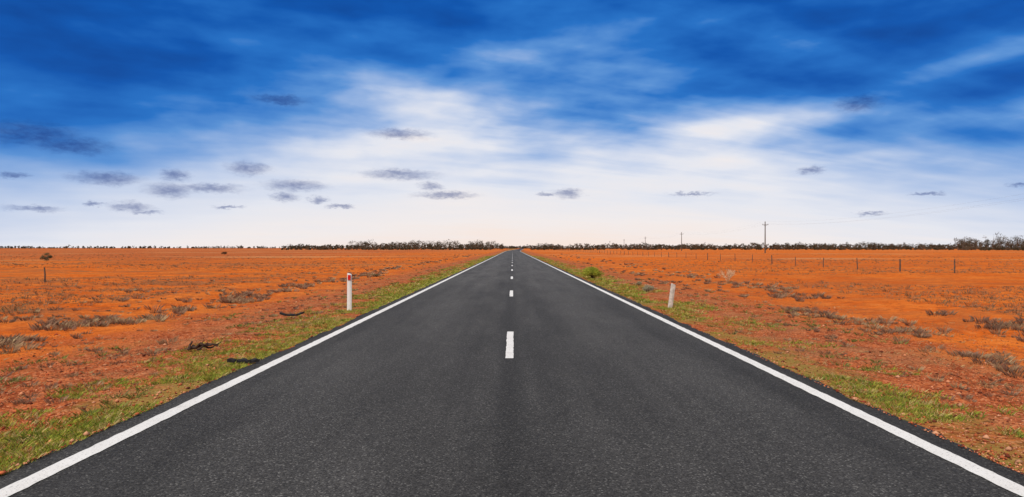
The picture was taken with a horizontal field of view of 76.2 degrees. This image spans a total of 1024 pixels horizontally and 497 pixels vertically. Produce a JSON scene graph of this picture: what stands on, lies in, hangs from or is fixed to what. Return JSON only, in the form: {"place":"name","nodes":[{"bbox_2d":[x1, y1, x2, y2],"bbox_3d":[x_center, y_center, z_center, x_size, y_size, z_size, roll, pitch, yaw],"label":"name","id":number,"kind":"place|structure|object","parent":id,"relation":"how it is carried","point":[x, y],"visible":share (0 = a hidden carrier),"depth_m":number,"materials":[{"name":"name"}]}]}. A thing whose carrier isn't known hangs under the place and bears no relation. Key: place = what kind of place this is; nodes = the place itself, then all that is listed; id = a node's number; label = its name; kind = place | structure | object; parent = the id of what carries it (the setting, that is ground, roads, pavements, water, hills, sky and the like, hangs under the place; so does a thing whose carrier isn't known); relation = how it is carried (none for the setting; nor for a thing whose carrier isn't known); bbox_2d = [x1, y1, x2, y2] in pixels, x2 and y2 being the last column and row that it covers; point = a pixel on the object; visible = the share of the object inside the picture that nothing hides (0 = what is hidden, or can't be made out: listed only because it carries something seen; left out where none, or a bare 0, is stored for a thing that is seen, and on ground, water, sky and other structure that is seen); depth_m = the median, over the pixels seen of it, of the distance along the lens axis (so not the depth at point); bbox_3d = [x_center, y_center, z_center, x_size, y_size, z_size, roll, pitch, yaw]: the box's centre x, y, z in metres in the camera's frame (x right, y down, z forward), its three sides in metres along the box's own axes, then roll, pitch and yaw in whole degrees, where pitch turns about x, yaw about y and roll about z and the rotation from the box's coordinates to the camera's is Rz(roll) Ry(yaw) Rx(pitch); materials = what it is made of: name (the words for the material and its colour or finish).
{"place":"outdoors","nodes":[
{"label":"outdoors","id":0,"kind":"place"},
{"bbox_2d":[0,249,1023,496],"bbox_3d":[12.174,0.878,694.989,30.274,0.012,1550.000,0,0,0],"label":"road","id":1,"kind":"structure","parent":0,"point":[584,391],"depth_m":5.95,"materials":[{"name":"grey asphalt"}]},
{"bbox_2d":[0,249,515,496],"bbox_3d":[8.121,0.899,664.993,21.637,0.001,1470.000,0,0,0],"label":"edge line","id":2,"kind":"object","parent":1,"relation":"on","point":[21,484],"visible":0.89,"depth_m":6.00,"materials":[{"name":"paint"}]},
{"bbox_2d":[505,254,513,357],"bbox_3d":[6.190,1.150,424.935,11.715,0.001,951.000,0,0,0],"label":"line","id":3,"kind":"object","parent":1,"relation":"on","point":[509,347],"visible":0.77,"depth_m":10.89,"materials":[{"name":"paint"}]},
{"bbox_2d":[520,249,1023,496],"bbox_3d":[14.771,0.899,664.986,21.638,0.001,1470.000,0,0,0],"label":"edge line","id":4,"kind":"object","parent":1,"relation":"on","point":[998,480],"visible":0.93,"depth_m":6.00,"materials":[{"name":"paint"}]},
{"bbox_2d":[0,248,1023,475],"bbox_3d":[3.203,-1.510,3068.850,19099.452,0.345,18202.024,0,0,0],"label":"ground","id":5,"kind":"structure","parent":0,"point":[878,305],"depth_m":20.62,"materials":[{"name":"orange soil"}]},
{"bbox_2d":[40,253,52,260],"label":"tree","id":6,"kind":"object","parent":5,"relation":"on","point":[46,257],"visible":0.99,"depth_m":85.99,"materials":[{"name":"green plant"}]},
{"bbox_2d":[187,340,220,350],"bbox_3d":[-4.897,1.525,10.408,0.535,0.199,0.222,0,0,-9],"label":"fallen branch","id":7,"kind":"object","parent":5,"relation":"on","point":[200,345],"visible":1,"depth_m":10.41,"materials":[{"name":"brown wood"}]},
{"bbox_2d":[227,358,259,362],"bbox_3d":[-3.737,1.561,9.118,0.453,0.064,0.106,0,0,5],"label":"tyre scrap","id":8,"kind":"object","parent":5,"relation":"on","point":[242,360],"visible":1,"depth_m":9.09,"materials":[{"name":"rubber"}]},
{"bbox_2d":[279,312,304,315],"bbox_3d":[-5.182,1.540,15.421,0.583,0.107,0.131,0,0,1],"label":"tyre scrap","id":9,"kind":"object","parent":5,"relation":"on","point":[284,314],"visible":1,"depth_m":15.38,"materials":[{"name":"rubber"}]},
{"bbox_2d":[347,273,351,309],"bbox_3d":[-4.260,1.152,17.097,0.120,1.022,0.056,0,0,0],"label":"guide post","id":10,"kind":"object","parent":5,"relation":"on","point":[349,291],"visible":0.92,"depth_m":17.09,"materials":[{"name":"white plastic"}]},
{"bbox_2d":[0,266,965,452],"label":"verge weeds","id":11,"kind":"object","parent":5,"relation":"on","point":[279,319],"visible":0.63,"depth_m":10.23,"materials":[{"name":"brown plant"}]},
{"bbox_2d":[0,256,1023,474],"bbox_3d":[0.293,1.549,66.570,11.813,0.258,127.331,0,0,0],"label":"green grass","id":12,"kind":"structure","parent":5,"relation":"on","point":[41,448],"depth_m":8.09,"materials":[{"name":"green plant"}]},
{"bbox_2d":[0,254,1023,419],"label":"dry grass","id":13,"kind":"structure","parent":5,"relation":"on","point":[17,343],"depth_m":14.80,"materials":[{"name":"brown plant"}]},
{"bbox_2d":[0,250,1023,316],"bbox_3d":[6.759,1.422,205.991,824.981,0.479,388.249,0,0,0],"label":"plain scrub","id":14,"kind":"object","parent":5,"relation":"on","point":[1016,310],"visible":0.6,"depth_m":29.93,"materials":[{"name":"brown plant"}]},
{"bbox_2d":[0,232,1023,250],"bbox_3d":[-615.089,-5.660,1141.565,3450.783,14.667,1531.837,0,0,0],"label":"tree line","id":15,"kind":"object","parent":5,"relation":"on","point":[970,245],"visible":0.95,"depth_m":679.36,"materials":[{"name":"green plant"}]},
{"bbox_2d":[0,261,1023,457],"bbox_3d":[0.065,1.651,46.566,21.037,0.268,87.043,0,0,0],"label":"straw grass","id":16,"kind":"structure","parent":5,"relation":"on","point":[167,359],"depth_m":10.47,"materials":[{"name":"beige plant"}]},
{"bbox_2d":[581,266,603,277],"bbox_3d":[4.184,1.261,33.945,1.231,0.720,1.173,0,0,0],"label":"green bush","id":17,"kind":"object","parent":5,"relation":"on","point":[593,272],"visible":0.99,"depth_m":33.74,"materials":[{"name":"green plant"}]},
{"bbox_2d":[642,284,654,291],"bbox_3d":[5.041,1.486,24.264,0.478,0.350,0.408,0,0,-19],"label":"saltbush","id":18,"kind":"object","parent":5,"relation":"on","point":[647,287],"visible":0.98,"depth_m":24.19,"materials":[{"name":"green plant"}]},
{"bbox_2d":[668,283,675,307],"bbox_3d":[4.339,1.307,17.755,0.125,0.720,0.052,9,7,22],"label":"guide post","id":19,"kind":"object","parent":5,"relation":"on","point":[671,295],"visible":0.91,"depth_m":17.73,"materials":[{"name":"white plastic"}]},
{"bbox_2d":[718,269,734,282],"bbox_3d":[10.707,1.366,32.474,0.995,0.706,1.000,0,0,0],"label":"dead bush","id":20,"kind":"object","parent":5,"relation":"on","point":[731,273],"visible":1,"depth_m":32.47,"materials":[{"name":"beige plant"}]},
{"bbox_2d":[764,222,765,252],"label":"power pole","id":21,"kind":"object","parent":5,"relation":"on","point":[765,239],"visible":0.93,"depth_m":212.77,"materials":[{"name":"grey wood"}]},
{"bbox_2d":[724,198,1016,232],"bbox_3d":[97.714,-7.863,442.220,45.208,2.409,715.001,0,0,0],"label":"power line","id":22,"kind":"object","parent":21,"relation":"attached to","point":[899,212],"visible":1,"depth_m":123.11,"materials":[{"name":"metal"}]},
{"bbox_2d":[557,249,1023,272],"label":"wire fence","id":23,"kind":"object","parent":5,"relation":"on","point":[900,268],"visible":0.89,"depth_m":64.89,"materials":[{"name":"brown wood"}]},
{"bbox_2d":[0,0,1023,247],"label":"sky","id":24,"kind":"structure","parent":0,"point":[158,123],"materials":[{"name":"blue"}]}
]}

